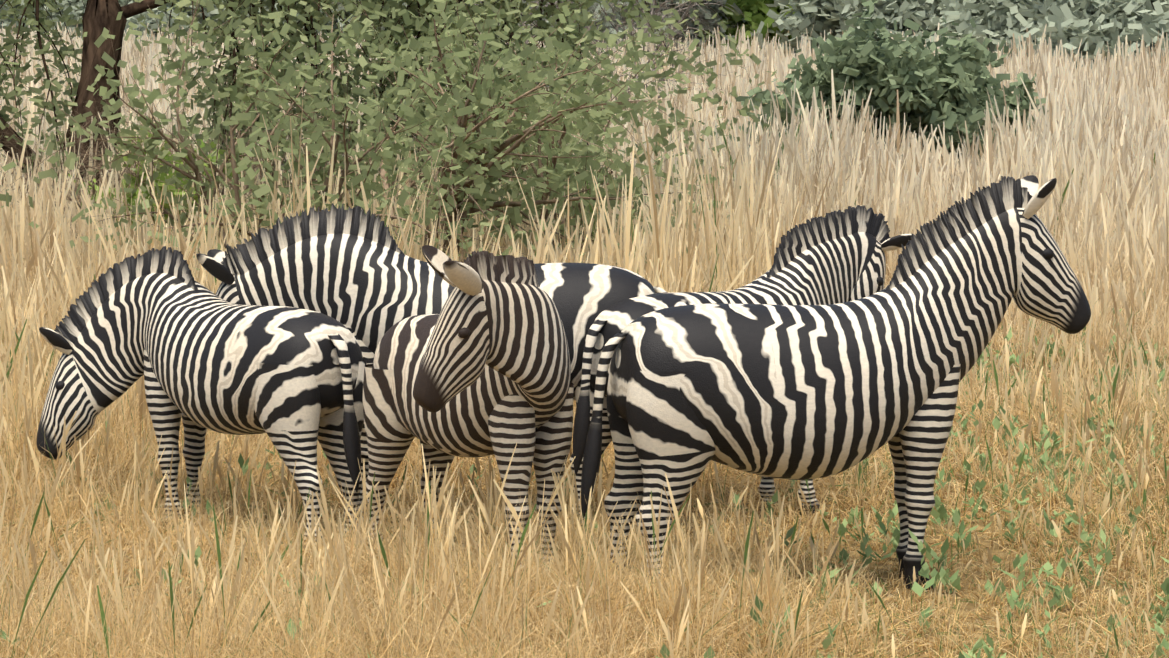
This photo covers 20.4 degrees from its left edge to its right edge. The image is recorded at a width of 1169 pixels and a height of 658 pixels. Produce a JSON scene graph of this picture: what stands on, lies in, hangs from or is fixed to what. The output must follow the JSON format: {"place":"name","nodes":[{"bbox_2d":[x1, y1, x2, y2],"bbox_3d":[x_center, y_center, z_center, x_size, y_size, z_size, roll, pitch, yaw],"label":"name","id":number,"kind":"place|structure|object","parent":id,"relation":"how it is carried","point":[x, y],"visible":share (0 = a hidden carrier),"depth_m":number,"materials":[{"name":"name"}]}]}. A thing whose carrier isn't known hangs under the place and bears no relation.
{"place":"outdoors","nodes":[
{"label":"outdoors","id":0,"kind":"place"},
{"bbox_2d":[0,69,1168,390],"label":"grass","id":1,"kind":"structure","parent":0,"point":[1102,213],"depth_m":27.33,"materials":[{"name":"beige plant"}]},
{"bbox_2d":[0,21,1168,145],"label":"grass","id":2,"kind":"structure","parent":0,"point":[1142,78],"depth_m":69.43,"materials":[{"name":"beige plant"}]},
{"bbox_2d":[0,183,1168,657],"bbox_3d":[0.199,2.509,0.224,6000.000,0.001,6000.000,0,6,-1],"label":"savanna ground","id":3,"kind":"structure","parent":0,"point":[959,566],"depth_m":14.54,"materials":[{"name":"beige plant"}]},
{"bbox_2d":[0,0,82,39],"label":"bush","id":4,"kind":"object","parent":3,"relation":"on","point":[6,21],"depth_m":148.54,"materials":[{"name":"green plant"}]},
{"bbox_2d":[0,120,107,223],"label":"dry shrub","id":5,"kind":"object","parent":3,"relation":"on","point":[26,177],"visible":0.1,"depth_m":30.87,"materials":[{"name":"plant"}]},
{"bbox_2d":[6,0,276,41],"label":"bush","id":6,"kind":"object","parent":3,"relation":"on","point":[78,14],"visible":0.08,"depth_m":140.10,"materials":[{"name":"green plant"}]},
{"bbox_2d":[0,85,300,237],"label":"dry shrub","id":7,"kind":"object","parent":3,"relation":"on","point":[89,184],"visible":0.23,"depth_m":29.52,"materials":[{"name":"plant"}]},
{"bbox_2d":[68,127,256,249],"bbox_3d":[-3.772,-1.120,29.551,1.423,1.491,1.650,2,6,18],"label":"green bush","id":8,"kind":"object","parent":3,"relation":"on","point":[163,176],"visible":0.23,"depth_m":29.26,"materials":[{"name":"green plant"}]},
{"bbox_2d":[36,246,366,556],"bbox_3d":[-1.764,0.316,15.544,2.042,1.377,0.651,4,7,38],"label":"zebra","id":9,"kind":"object","parent":3,"relation":"on","point":[202,359],"visible":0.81,"depth_m":15.30},
{"bbox_2d":[0,35,421,242],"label":"dry shrub","id":10,"kind":"object","parent":3,"relation":"on","point":[222,193],"visible":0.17,"depth_m":29.89,"materials":[{"name":"plant"}]},
{"bbox_2d":[131,99,349,238],"bbox_3d":[-2.835,-1.249,29.121,2.413,2.065,3.481,0,6,-1],"label":"dry shrub","id":11,"kind":"object","parent":3,"relation":"on","point":[250,190],"visible":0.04,"depth_m":28.53,"materials":[{"name":"plant"}]},
{"bbox_2d":[0,0,546,269],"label":"acacia shrub","id":12,"kind":"object","parent":3,"relation":"on","point":[317,140],"visible":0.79,"depth_m":24.46,"materials":[{"name":"green plant"}]},
{"bbox_2d":[258,1,327,28],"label":"bush","id":13,"kind":"object","parent":3,"relation":"on","point":[287,10],"depth_m":136.16,"materials":[{"name":"green plant"}]},
{"bbox_2d":[262,114,432,213],"bbox_3d":[-2.029,-1.145,30.730,3.210,2.229,2.972,0,6,-1],"label":"dry shrub","id":14,"kind":"object","parent":3,"relation":"on","point":[380,181],"depth_m":30.43,"materials":[{"name":"plant"}]},
{"bbox_2d":[0,0,783,249],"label":"bush","id":15,"kind":"object","parent":3,"relation":"on","point":[99,16],"visible":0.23,"depth_m":31.67,"materials":[{"name":"green plant"}]},
{"bbox_2d":[297,0,513,39],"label":"bush","id":16,"kind":"object","parent":3,"relation":"on","point":[347,14],"depth_m":134.02,"materials":[{"name":"green plant"}]},
{"bbox_2d":[196,203,667,526],"bbox_3d":[-0.706,0.184,15.760,2.443,1.592,0.735,0,6,-1],"label":"zebra","id":17,"kind":"object","parent":3,"relation":"on","point":[362,277],"visible":0.25,"depth_m":15.60},
{"bbox_2d":[305,0,619,89],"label":"bare shrub","id":18,"kind":"object","parent":3,"relation":"on","point":[496,35],"visible":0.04,"depth_m":60.47,"materials":[{"name":"plant"}]},
{"bbox_2d":[363,245,573,585],"bbox_3d":[-0.480,0.362,14.204,0.790,1.545,1.567,-2,6,-15],"label":"zebra","id":19,"kind":"object","parent":3,"relation":"on","point":[479,365],"visible":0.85,"depth_m":13.95},
{"bbox_2d":[322,0,623,45],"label":"grey bush","id":20,"kind":"object","parent":3,"relation":"on","point":[494,12],"depth_m":112.34,"materials":[{"name":"green plant"}]},
{"bbox_2d":[330,115,619,220],"bbox_3d":[-1.108,-1.548,31.381,3.066,2.141,2.738,5,8,42],"label":"dry shrub","id":21,"kind":"object","parent":3,"relation":"on","point":[491,190],"depth_m":31.17,"materials":[{"name":"plant"}]},
{"bbox_2d":[468,0,543,29],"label":"bush","id":22,"kind":"object","parent":3,"relation":"on","point":[523,15],"depth_m":121.66,"materials":[{"name":"green plant"}]},
{"bbox_2d":[329,0,723,262],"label":"acacia shrub","id":23,"kind":"object","parent":3,"relation":"on","point":[477,156],"visible":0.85,"depth_m":25.35,"materials":[{"name":"green plant"}]},
{"bbox_2d":[358,0,756,277],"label":"acacia shrub","id":24,"kind":"object","parent":3,"relation":"on","point":[586,163],"visible":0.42,"depth_m":27.35,"materials":[{"name":"green plant"}]},
{"bbox_2d":[0,281,1168,657],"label":"green weeds","id":25,"kind":"object","parent":3,"relation":"on","point":[940,513],"visible":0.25,"depth_m":15.11,"materials":[{"name":"green plant"}]},
{"bbox_2d":[464,0,731,118],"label":"bare shrub","id":26,"kind":"object","parent":3,"relation":"on","point":[654,69],"visible":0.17,"depth_m":55.80,"materials":[{"name":"plant"}]},
{"bbox_2d":[523,0,761,59],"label":"grey bush","id":27,"kind":"object","parent":3,"relation":"on","point":[653,12],"visible":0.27,"depth_m":103.73,"materials":[{"name":"green plant"}]},
{"bbox_2d":[519,0,818,55],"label":"bush","id":28,"kind":"object","parent":3,"relation":"on","point":[705,16],"visible":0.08,"depth_m":114.07,"materials":[{"name":"green plant"}]},
{"bbox_2d":[569,205,911,541],"bbox_3d":[0.783,0.186,16.014,2.194,1.532,0.624,-5,7,-41],"label":"zebra","id":29,"kind":"object","parent":3,"relation":"on","point":[836,257],"visible":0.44,"depth_m":16.12},
{"bbox_2d":[696,0,801,53],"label":"bright bush","id":30,"kind":"object","parent":3,"relation":"on","point":[756,11],"visible":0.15,"depth_m":114.97,"materials":[{"name":"green plant"}]},
{"bbox_2d":[581,175,1090,590],"bbox_3d":[1.111,0.247,14.130,2.329,1.807,0.714,-1,6,-15],"label":"zebra","id":31,"kind":"object","parent":3,"relation":"on","point":[796,392],"visible":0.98,"depth_m":13.88},
{"bbox_2d":[729,0,1020,168],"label":"green bush","id":32,"kind":"object","parent":3,"relation":"on","point":[937,89],"visible":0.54,"depth_m":41.98,"materials":[{"name":"green plant"}]},
{"bbox_2d":[750,0,999,55],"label":"bush","id":33,"kind":"object","parent":3,"relation":"on","point":[821,16],"visible":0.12,"depth_m":108.52,"materials":[{"name":"green plant"}]},
{"bbox_2d":[974,67,1048,136],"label":"green bush","id":34,"kind":"object","parent":3,"relation":"on","point":[1010,97],"visible":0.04,"depth_m":44.66,"materials":[{"name":"green plant"}]},
{"bbox_2d":[901,0,1168,68],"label":"bush","id":35,"kind":"object","parent":3,"relation":"on","point":[1095,26],"visible":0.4,"depth_m":97.81,"materials":[{"name":"green plant"}]}
]}

